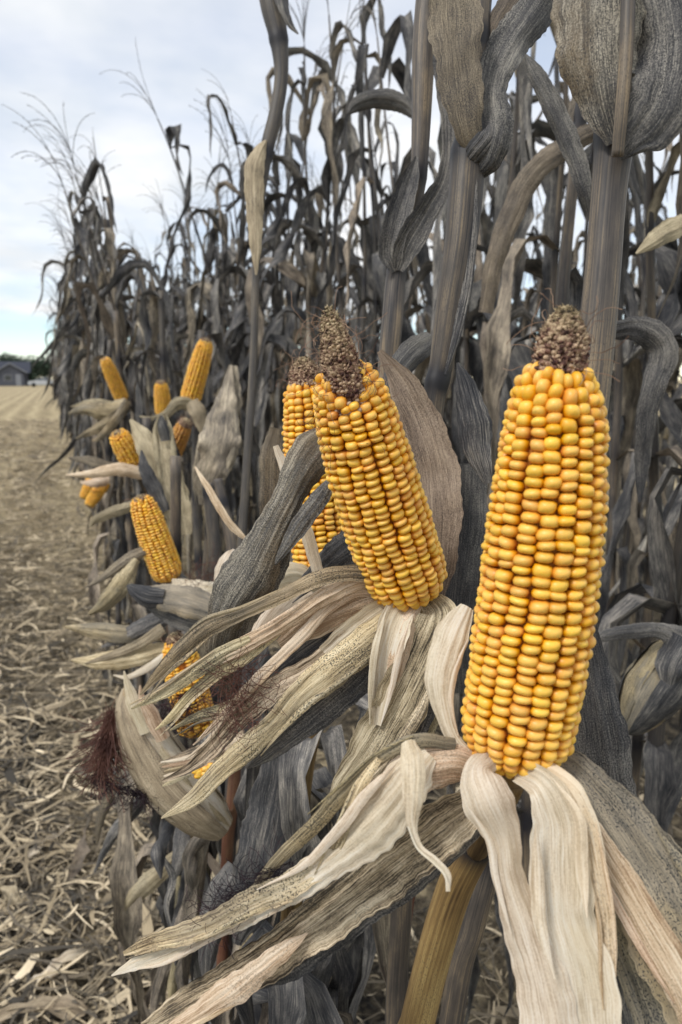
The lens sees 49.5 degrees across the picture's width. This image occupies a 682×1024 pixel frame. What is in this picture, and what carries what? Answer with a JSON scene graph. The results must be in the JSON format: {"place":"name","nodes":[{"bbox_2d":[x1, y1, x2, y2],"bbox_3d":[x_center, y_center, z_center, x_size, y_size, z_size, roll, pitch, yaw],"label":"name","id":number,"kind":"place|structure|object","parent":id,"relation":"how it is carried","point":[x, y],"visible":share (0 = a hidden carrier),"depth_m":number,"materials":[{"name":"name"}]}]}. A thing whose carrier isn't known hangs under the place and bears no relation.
{"place":"outdoors","nodes":[
{"label":"outdoors","id":0,"kind":"place"},
{"bbox_2d":[0,380,681,1023],"bbox_3d":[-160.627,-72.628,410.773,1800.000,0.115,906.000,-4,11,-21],"label":"field ground","id":1,"kind":"structure","parent":0,"point":[20,402],"depth_m":3.09,"materials":[{"name":"soil"}]},
{"bbox_2d":[0,361,31,385],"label":"farm house","id":2,"kind":"structure","parent":1,"relation":"on","point":[13,373],"depth_m":132.22,"materials":[{"name":"grey"}]},
{"bbox_2d":[22,355,53,377],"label":"broadleaf tree","id":3,"kind":"object","parent":1,"relation":"on","point":[43,372],"visible":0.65,"depth_m":151.94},
{"bbox_2d":[24,186,90,336],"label":"corn plant","id":4,"kind":"object","parent":1,"relation":"on","point":[73,282],"visible":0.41,"depth_m":4.64,"materials":[{"name":"grey plant"}]},
{"bbox_2d":[33,239,94,516],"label":"corn plant","id":5,"kind":"object","parent":1,"relation":"on","point":[45,266],"visible":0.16,"depth_m":6.16,"materials":[{"name":"grey plant"}]},
{"bbox_2d":[43,214,87,478],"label":"corn plant","id":6,"kind":"object","parent":1,"relation":"on","point":[75,447],"visible":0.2,"depth_m":5.62,"materials":[{"name":"grey plant"}]},
{"bbox_2d":[39,194,111,566],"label":"corn plant","id":7,"kind":"object","parent":1,"relation":"on","point":[73,347],"visible":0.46,"depth_m":4.32,"materials":[{"name":"grey plant"}]},
{"bbox_2d":[56,257,94,512],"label":"corn plant","id":8,"kind":"object","parent":1,"relation":"on","point":[61,380],"visible":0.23,"depth_m":6.78,"materials":[{"name":"grey plant"}]},
{"bbox_2d":[49,221,105,538],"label":"corn plant","id":9,"kind":"object","parent":1,"relation":"on","point":[65,384],"visible":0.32,"depth_m":5.52,"materials":[{"name":"grey plant"}]},
{"bbox_2d":[49,175,112,529],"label":"corn plant","id":10,"kind":"object","parent":1,"relation":"on","point":[64,278],"visible":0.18,"depth_m":4.63,"materials":[{"name":"grey plant"}]},
{"bbox_2d":[39,167,128,484],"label":"corn plant","id":11,"kind":"object","parent":1,"relation":"on","point":[70,299],"visible":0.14,"depth_m":4.44,"materials":[{"name":"grey plant"}]},
{"bbox_2d":[59,241,112,525],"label":"corn plant","id":12,"kind":"object","parent":1,"relation":"on","point":[69,309],"visible":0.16,"depth_m":5.26,"materials":[{"name":"grey plant"}]},
{"bbox_2d":[23,93,153,584],"bbox_3d":[-0.969,-0.410,3.185,0.507,2.495,0.622,2,10,12],"label":"corn plant","id":13,"kind":"object","parent":1,"relation":"on","point":[95,165],"visible":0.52,"depth_m":3.08,"materials":[{"name":"grey plant"}]},
{"bbox_2d":[56,149,130,624],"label":"corn plant","id":14,"kind":"object","parent":1,"relation":"on","point":[93,443],"visible":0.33,"depth_m":3.60,"materials":[{"name":"grey plant"}]},
{"bbox_2d":[36,134,154,612],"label":"corn plant","id":15,"kind":"object","parent":1,"relation":"on","point":[111,249],"visible":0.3,"depth_m":3.28,"materials":[{"name":"grey plant"}]},
{"bbox_2d":[44,160,149,452],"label":"corn plant","id":16,"kind":"object","parent":1,"relation":"on","point":[65,328],"visible":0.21,"depth_m":3.89,"materials":[{"name":"grey plant"}]},
{"bbox_2d":[4,105,191,613],"bbox_3d":[-0.923,-0.425,3.091,0.742,2.299,0.222,-1,10,-8],"label":"corn plant","id":17,"kind":"object","parent":1,"relation":"on","point":[124,270],"visible":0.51,"depth_m":2.96,"materials":[{"name":"grey plant"}]},
{"bbox_2d":[40,126,159,457],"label":"corn plant","id":18,"kind":"object","parent":1,"relation":"on","point":[102,333],"visible":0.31,"depth_m":3.68,"materials":[{"name":"grey plant"}]},
{"bbox_2d":[51,214,148,554],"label":"corn plant","id":19,"kind":"object","parent":1,"relation":"on","point":[71,333],"visible":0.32,"depth_m":5.09,"materials":[{"name":"grey plant"}]},
{"bbox_2d":[61,130,148,621],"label":"corn plant","id":20,"kind":"object","parent":1,"relation":"on","point":[80,356],"visible":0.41,"depth_m":3.45,"materials":[{"name":"grey plant"}]},
{"bbox_2d":[80,340,136,707],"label":"corn plant","id":21,"kind":"object","parent":1,"relation":"on","point":[93,491],"visible":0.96,"depth_m":2.76,"materials":[{"name":"grey plant"}]},
{"bbox_2d":[68,310,152,697],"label":"corn plant","id":22,"kind":"object","parent":1,"relation":"on","point":[110,415],"visible":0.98,"depth_m":2.34,"materials":[{"name":"brown plant"}]},
{"bbox_2d":[37,159,190,582],"bbox_3d":[-1.408,-0.724,4.499,0.927,2.693,0.356,-10,14,-44],"label":"corn plant","id":23,"kind":"object","parent":1,"relation":"on","point":[73,443],"visible":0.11,"depth_m":4.35,"materials":[{"name":"grey plant"}]},
{"bbox_2d":[72,187,175,578],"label":"corn plant","id":24,"kind":"object","parent":1,"relation":"on","point":[169,377],"visible":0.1,"depth_m":4.24,"materials":[{"name":"grey plant"}]},
{"bbox_2d":[66,414,195,930],"bbox_3d":[-0.361,0.453,1.543,0.230,1.307,0.284,8,13,37],"label":"corn plant","id":25,"kind":"object","parent":1,"relation":"on","point":[143,453],"visible":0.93,"depth_m":1.38,"materials":[{"name":"beige plant"}]},
{"bbox_2d":[65,613,252,1023],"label":"corn plant","id":26,"kind":"object","parent":1,"relation":"on","point":[132,887],"visible":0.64,"depth_m":1.11,"materials":[{"name":"beige plant"}]},
{"bbox_2d":[85,456,233,1023],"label":"corn plant","id":27,"kind":"object","parent":1,"relation":"on","point":[159,549],"visible":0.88,"depth_m":1.10,"materials":[{"name":"beige plant"}]},
{"bbox_2d":[134,290,187,725],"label":"corn plant","id":28,"kind":"object","parent":1,"relation":"on","point":[160,400],"visible":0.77,"depth_m":2.19,"materials":[{"name":"grey plant"}]},
{"bbox_2d":[142,200,190,487],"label":"corn plant","id":29,"kind":"object","parent":1,"relation":"on","point":[181,342],"visible":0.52,"depth_m":5.92,"materials":[{"name":"grey plant"}]},
{"bbox_2d":[134,181,215,501],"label":"corn plant","id":30,"kind":"object","parent":1,"relation":"on","point":[176,280],"visible":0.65,"depth_m":5.70,"materials":[{"name":"grey plant"}]},
{"bbox_2d":[46,302,304,443],"bbox_3d":[-8.497,-5.015,27.612,4.832,3.217,33.946,-4,11,-21],"label":"corn stand","id":31,"kind":"object","parent":1,"relation":"on","point":[56,365],"visible":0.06,"depth_m":16.34,"materials":[{"name":"grey plant"}]},
{"bbox_2d":[63,0,298,1023],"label":"corn plant","id":32,"kind":"object","parent":1,"relation":"on","point":[151,757],"visible":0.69,"depth_m":0.86,"materials":[{"name":"beige plant"}]},
{"bbox_2d":[165,191,201,474],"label":"corn plant","id":33,"kind":"object","parent":1,"relation":"on","point":[176,297],"visible":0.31,"depth_m":5.71,"materials":[{"name":"grey plant"}]},
{"bbox_2d":[150,186,216,460],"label":"corn plant","id":34,"kind":"object","parent":1,"relation":"on","point":[184,330],"visible":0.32,"depth_m":5.55,"materials":[{"name":"grey plant"}]},
{"bbox_2d":[173,233,200,461],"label":"corn plant","id":35,"kind":"object","parent":1,"relation":"on","point":[180,313],"visible":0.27,"depth_m":6.49,"materials":[{"name":"grey plant"}]},
{"bbox_2d":[161,169,216,540],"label":"corn plant","id":36,"kind":"object","parent":1,"relation":"on","point":[179,290],"visible":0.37,"depth_m":5.54,"materials":[{"name":"grey plant"}]},
{"bbox_2d":[100,37,285,532],"bbox_3d":[-0.683,-0.832,3.857,0.714,2.844,0.674,4,11,21],"label":"corn plant","id":37,"kind":"object","parent":1,"relation":"on","point":[171,132],"visible":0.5,"depth_m":3.95,"materials":[{"name":"grey plant"}]},
{"bbox_2d":[175,200,214,460],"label":"corn plant","id":38,"kind":"object","parent":1,"relation":"on","point":[183,281],"visible":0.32,"depth_m":5.24,"materials":[{"name":"grey plant"}]},
{"bbox_2d":[139,330,259,579],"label":"corn plant","id":39,"kind":"object","parent":1,"relation":"on","point":[216,438],"visible":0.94,"depth_m":1.65,"materials":[{"name":"beige plant"}]},
{"bbox_2d":[159,466,245,926],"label":"corn plant","id":40,"kind":"object","parent":1,"relation":"on","point":[215,499],"visible":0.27,"depth_m":1.14,"materials":[{"name":"beige plant"}]},
{"bbox_2d":[175,175,238,534],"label":"corn plant","id":41,"kind":"object","parent":1,"relation":"on","point":[182,326],"visible":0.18,"depth_m":5.27,"materials":[{"name":"grey plant"}]},
{"bbox_2d":[174,769,240,1023],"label":"corn plant","id":42,"kind":"object","parent":1,"relation":"on","point":[181,973],"visible":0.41,"depth_m":0.91,"materials":[{"name":"grey plant"}]},
{"bbox_2d":[193,170,229,486],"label":"corn plant","id":43,"kind":"object","parent":1,"relation":"on","point":[219,367],"visible":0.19,"depth_m":4.70,"materials":[{"name":"grey plant"}]},
{"bbox_2d":[202,132,235,516],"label":"corn plant","id":44,"kind":"object","parent":1,"relation":"on","point":[208,326],"visible":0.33,"depth_m":4.89,"materials":[{"name":"grey plant"}]},
{"bbox_2d":[182,166,261,551],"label":"corn plant","id":45,"kind":"object","parent":1,"relation":"on","point":[212,237],"visible":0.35,"depth_m":4.45,"materials":[{"name":"grey plant"}]},
{"bbox_2d":[166,149,281,520],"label":"corn plant","id":46,"kind":"object","parent":1,"relation":"on","point":[181,336],"visible":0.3,"depth_m":4.52,"materials":[{"name":"grey plant"}]},
{"bbox_2d":[172,163,283,545],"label":"corn plant","id":47,"kind":"object","parent":1,"relation":"on","point":[231,258],"visible":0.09,"depth_m":4.76,"materials":[{"name":"grey plant"}]},
{"bbox_2d":[189,92,269,525],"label":"corn plant","id":48,"kind":"object","parent":1,"relation":"on","point":[228,172],"visible":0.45,"depth_m":4.06,"materials":[{"name":"grey plant"}]},
{"bbox_2d":[181,155,302,526],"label":"corn plant","id":49,"kind":"object","parent":1,"relation":"on","point":[238,463],"visible":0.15,"depth_m":4.48,"materials":[{"name":"grey plant"}]},
{"bbox_2d":[186,139,305,524],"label":"corn plant","id":50,"kind":"object","parent":1,"relation":"on","point":[217,285],"visible":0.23,"depth_m":3.68,"materials":[{"name":"grey plant"}]},
{"bbox_2d":[201,69,308,561],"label":"corn plant","id":51,"kind":"object","parent":1,"relation":"on","point":[267,292],"visible":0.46,"depth_m":3.53,"materials":[{"name":"grey plant"}]},
{"bbox_2d":[219,108,307,517],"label":"corn plant","id":52,"kind":"object","parent":1,"relation":"on","point":[239,316],"visible":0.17,"depth_m":3.53,"materials":[{"name":"grey plant"}]},
{"bbox_2d":[225,107,321,533],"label":"corn plant","id":53,"kind":"object","parent":1,"relation":"on","point":[238,330],"visible":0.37,"depth_m":3.85,"materials":[{"name":"grey plant"}]},
{"bbox_2d":[257,62,349,592],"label":"corn plant","id":54,"kind":"object","parent":1,"relation":"on","point":[281,251],"visible":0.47,"depth_m":2.93,"materials":[{"name":"grey plant"}]},
{"bbox_2d":[260,33,351,556],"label":"corn plant","id":55,"kind":"object","parent":1,"relation":"on","point":[290,327],"visible":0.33,"depth_m":3.22,"materials":[{"name":"grey plant"}]},
{"bbox_2d":[258,912,353,1023],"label":"corn plant","id":56,"kind":"object","parent":1,"relation":"on","point":[264,1016],"visible":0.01,"depth_m":0.79,"materials":[{"name":"grey plant"}]},
{"bbox_2d":[235,0,379,404],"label":"corn plant","id":57,"kind":"object","parent":1,"relation":"on","point":[288,269],"visible":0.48,"depth_m":2.98,"materials":[{"name":"grey plant"}]},
{"bbox_2d":[254,0,377,561],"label":"corn plant","id":58,"kind":"object","parent":1,"relation":"on","point":[325,67],"visible":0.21,"depth_m":3.14,"materials":[{"name":"grey plant"}]},
{"bbox_2d":[301,162,333,339],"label":"corn plant","id":59,"kind":"object","parent":1,"relation":"on","point":[319,200],"visible":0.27,"depth_m":4.93,"materials":[{"name":"grey plant"}]},
{"bbox_2d":[279,165,361,326],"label":"corn plant","id":60,"kind":"object","parent":1,"relation":"on","point":[353,295],"visible":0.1,"depth_m":4.47,"materials":[{"name":"grey plant"}]},
{"bbox_2d":[198,0,454,1023],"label":"corn plant","id":61,"kind":"object","parent":1,"relation":"on","point":[298,512],"visible":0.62,"depth_m":0.64,"materials":[{"name":"grey plant"}]},
{"bbox_2d":[299,160,361,350],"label":"corn plant","id":62,"kind":"object","parent":1,"relation":"on","point":[302,342],"visible":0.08,"depth_m":4.87,"materials":[{"name":"grey plant"}]},
{"bbox_2d":[0,418,681,1023],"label":"corn residue","id":63,"kind":"object","parent":1,"relation":"on","point":[20,920],"visible":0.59,"depth_m":2.08,"materials":[{"name":"plant"}]},
{"bbox_2d":[0,879,21,905],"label":"fallen husk","id":64,"kind":"object","parent":63,"relation":"on","point":[7,891],"visible":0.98,"depth_m":1.77,"materials":[{"name":"beige plant"}]},
{"bbox_2d":[0,994,87,1021],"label":"fallen husk","id":65,"kind":"object","parent":63,"relation":"on","point":[62,1001],"visible":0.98,"depth_m":1.45,"materials":[{"name":"beige plant"}]},
{"bbox_2d":[27,822,73,856],"bbox_3d":[-0.772,0.872,1.986,0.035,0.040,0.150,7,13,36],"label":"fallen husk","id":66,"kind":"object","parent":63,"relation":"on","point":[32,851],"visible":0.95,"depth_m":1.96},
{"bbox_2d":[30,947,92,986],"bbox_3d":[-0.583,0.952,1.549,0.141,0.039,0.036,-9,13,-41],"label":"fallen husk","id":67,"kind":"object","parent":63,"relation":"on","point":[71,955],"visible":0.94,"depth_m":1.55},
{"bbox_2d":[67,824,90,879],"bbox_3d":[-0.675,0.877,1.939,0.047,0.046,0.214,-2,10,-9],"label":"fallen husk","id":68,"kind":"object","parent":63,"relation":"on","point":[81,850],"visible":0.99,"depth_m":1.90,"materials":[{"name":"brown plant"}]},
{"bbox_2d":[129,0,552,1023],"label":"corn plant","id":69,"kind":"object","parent":1,"relation":"on","point":[409,494],"visible":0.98,"depth_m":0.45,"materials":[{"name":"brown plant"}]},
{"bbox_2d":[318,0,375,370],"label":"corn plant","id":70,"kind":"object","parent":1,"relation":"on","point":[337,137],"visible":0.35,"depth_m":2.66,"materials":[{"name":"grey plant"}]},
{"bbox_2d":[328,202,372,332],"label":"corn plant","id":71,"kind":"object","parent":1,"relation":"on","point":[355,239],"visible":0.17,"depth_m":4.75,"materials":[{"name":"grey plant"}]},
{"bbox_2d":[321,0,391,359],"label":"corn plant","id":72,"kind":"object","parent":1,"relation":"on","point":[326,117],"visible":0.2,"depth_m":2.59,"materials":[{"name":"grey plant"}]},
{"bbox_2d":[311,0,436,420],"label":"corn plant","id":73,"kind":"object","parent":1,"relation":"on","point":[398,73],"visible":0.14,"depth_m":2.43,"materials":[{"name":"grey plant"}]},
{"bbox_2d":[332,62,428,376],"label":"corn plant","id":74,"kind":"object","parent":1,"relation":"on","point":[380,190],"visible":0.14,"depth_m":3.81,"materials":[{"name":"grey plant"}]},
{"bbox_2d":[335,0,425,725],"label":"corn plant","id":75,"kind":"object","parent":1,"relation":"on","point":[358,86],"visible":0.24,"depth_m":2.34,"materials":[{"name":"grey plant"}]},
{"bbox_2d":[339,115,449,417],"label":"corn plant","id":76,"kind":"object","parent":1,"relation":"on","point":[382,167],"visible":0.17,"depth_m":4.20,"materials":[{"name":"grey plant"}]},
{"bbox_2d":[111,0,681,1023],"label":"corn plant","id":77,"kind":"object","parent":1,"relation":"on","point":[591,914],"visible":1,"depth_m":0.32,"materials":[{"name":"beige plant"}]},
{"bbox_2d":[350,0,474,401],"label":"corn plant","id":78,"kind":"object","parent":1,"relation":"on","point":[403,25],"visible":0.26,"depth_m":2.15,"materials":[{"name":"grey plant"}]},
{"bbox_2d":[424,170,496,426],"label":"corn plant","id":79,"kind":"object","parent":1,"relation":"on","point":[447,409],"visible":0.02,"depth_m":3.80,"materials":[{"name":"grey plant"}]},
{"bbox_2d":[439,862,494,1023],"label":"corn plant","id":80,"kind":"object","parent":1,"relation":"on","point":[467,946],"visible":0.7,"depth_m":0.51,"materials":[{"name":"grey plant"}]},
{"bbox_2d":[408,175,527,460],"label":"corn plant","id":81,"kind":"object","parent":1,"relation":"on","point":[473,333],"visible":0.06,"depth_m":3.54,"materials":[{"name":"grey plant"}]},
{"bbox_2d":[437,58,568,793],"bbox_3d":[0.415,-0.352,1.777,0.409,2.770,0.818,4,11,23],"label":"corn plant","id":82,"kind":"object","parent":1,"relation":"on","point":[519,357],"visible":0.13,"depth_m":1.83,"materials":[{"name":"grey plant"}]},
{"bbox_2d":[451,22,556,723],"bbox_3d":[0.441,-0.468,1.839,0.340,2.850,0.384,4,11,22],"label":"corn plant","id":83,"kind":"object","parent":1,"relation":"on","point":[512,158],"visible":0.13,"depth_m":1.82,"materials":[{"name":"grey plant"}]},
{"bbox_2d":[480,34,547,404],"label":"corn plant","id":84,"kind":"object","parent":1,"relation":"on","point":[487,223],"visible":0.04,"depth_m":3.15,"materials":[{"name":"grey plant"}]},
{"bbox_2d":[347,54,681,1023],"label":"corn plant","id":85,"kind":"object","parent":1,"relation":"on","point":[573,132],"visible":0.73,"depth_m":0.93,"materials":[{"name":"grey plant"}]},
{"bbox_2d":[507,90,543,353],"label":"corn plant","id":86,"kind":"object","parent":1,"relation":"on","point":[538,253],"visible":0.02,"depth_m":4.16,"materials":[{"name":"grey plant"}]},
{"bbox_2d":[527,186,544,346],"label":"corn plant","id":87,"kind":"object","parent":1,"relation":"on","point":[534,228],"visible":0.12,"depth_m":5.37,"materials":[{"name":"grey plant"}]},
{"bbox_2d":[520,122,586,354],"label":"corn plant","id":88,"kind":"object","parent":1,"relation":"on","point":[529,294],"visible":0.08,"depth_m":3.03,"materials":[{"name":"grey plant"}]},
{"bbox_2d":[487,81,643,348],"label":"corn plant","id":89,"kind":"object","parent":1,"relation":"on","point":[637,213],"visible":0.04,"depth_m":2.87,"materials":[{"name":"grey plant"}]},
{"bbox_2d":[518,160,623,391],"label":"corn plant","id":90,"kind":"object","parent":1,"relation":"on","point":[533,303],"visible":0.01,"depth_m":3.92,"materials":[{"name":"grey plant"}]},
{"bbox_2d":[483,60,677,620],"bbox_3d":[0.835,-0.579,2.545,0.999,3.001,0.404,-4,11,-21],"label":"corn plant","id":91,"kind":"object","parent":1,"relation":"on","point":[542,128],"visible":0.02,"depth_m":2.41,"materials":[{"name":"grey plant"}]},
{"bbox_2d":[483,41,681,822],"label":"corn plant","id":92,"kind":"object","parent":1,"relation":"on","point":[499,350],"visible":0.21,"depth_m":1.56,"materials":[{"name":"grey plant"}]},
{"bbox_2d":[563,197,632,268],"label":"corn plant","id":93,"kind":"object","parent":1,"relation":"on","point":[576,252],"visible":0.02,"depth_m":3.55,"materials":[{"name":"grey plant"}]},
{"bbox_2d":[548,54,681,661],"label":"corn plant","id":94,"kind":"object","parent":1,"relation":"on","point":[631,537],"visible":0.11,"depth_m":2.37,"materials":[{"name":"grey plant"}]},
{"bbox_2d":[629,216,646,308],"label":"corn plant","id":95,"kind":"object","parent":1,"relation":"on","point":[633,267],"visible":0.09,"depth_m":5.62,"materials":[{"name":"grey plant"}]},
{"bbox_2d":[598,214,681,832],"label":"corn plant","id":96,"kind":"object","parent":1,"relation":"on","point":[648,687],"visible":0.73,"depth_m":0.97,"materials":[{"name":"grey plant"}]},
{"bbox_2d":[598,132,681,839],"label":"corn plant","id":97,"kind":"object","parent":1,"relation":"on","point":[621,511],"visible":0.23,"depth_m":1.30,"materials":[{"name":"grey plant"}]},
{"bbox_2d":[612,153,667,549],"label":"corn plant","id":98,"kind":"object","parent":1,"relation":"on","point":[631,243],"visible":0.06,"depth_m":4.38,"materials":[{"name":"grey plant"}]},
{"bbox_2d":[603,148,678,550],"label":"corn plant","id":99,"kind":"object","parent":1,"relation":"on","point":[632,230],"visible":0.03,"depth_m":3.36,"materials":[{"name":"grey plant"}]},
{"bbox_2d":[606,154,681,776],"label":"corn plant","id":100,"kind":"object","parent":1,"relation":"on","point":[627,390],"visible":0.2,"depth_m":1.49,"materials":[{"name":"grey plant"}]},
{"bbox_2d":[619,139,681,622],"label":"corn plant","id":101,"kind":"object","parent":1,"relation":"on","point":[642,523],"visible":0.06,"depth_m":3.47,"materials":[{"name":"grey plant"}]},
{"bbox_2d":[642,365,681,534],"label":"corn plant","id":102,"kind":"object","parent":1,"relation":"on","point":[664,445],"visible":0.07,"depth_m":4.29,"materials":[{"name":"grey plant"}]},
{"bbox_2d":[659,359,681,521],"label":"corn plant","id":103,"kind":"object","parent":1,"relation":"on","point":[671,386],"visible":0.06,"depth_m":2.98,"materials":[{"name":"grey plant"}]},
{"bbox_2d":[666,722,681,828],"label":"corn plant","id":104,"kind":"object","parent":1,"relation":"on","point":[675,746],"visible":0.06,"depth_m":1.33,"materials":[{"name":"grey plant"}]},
{"bbox_2d":[0,0,681,379],"label":"sky","id":105,"kind":"structure","parent":0,"point":[54,52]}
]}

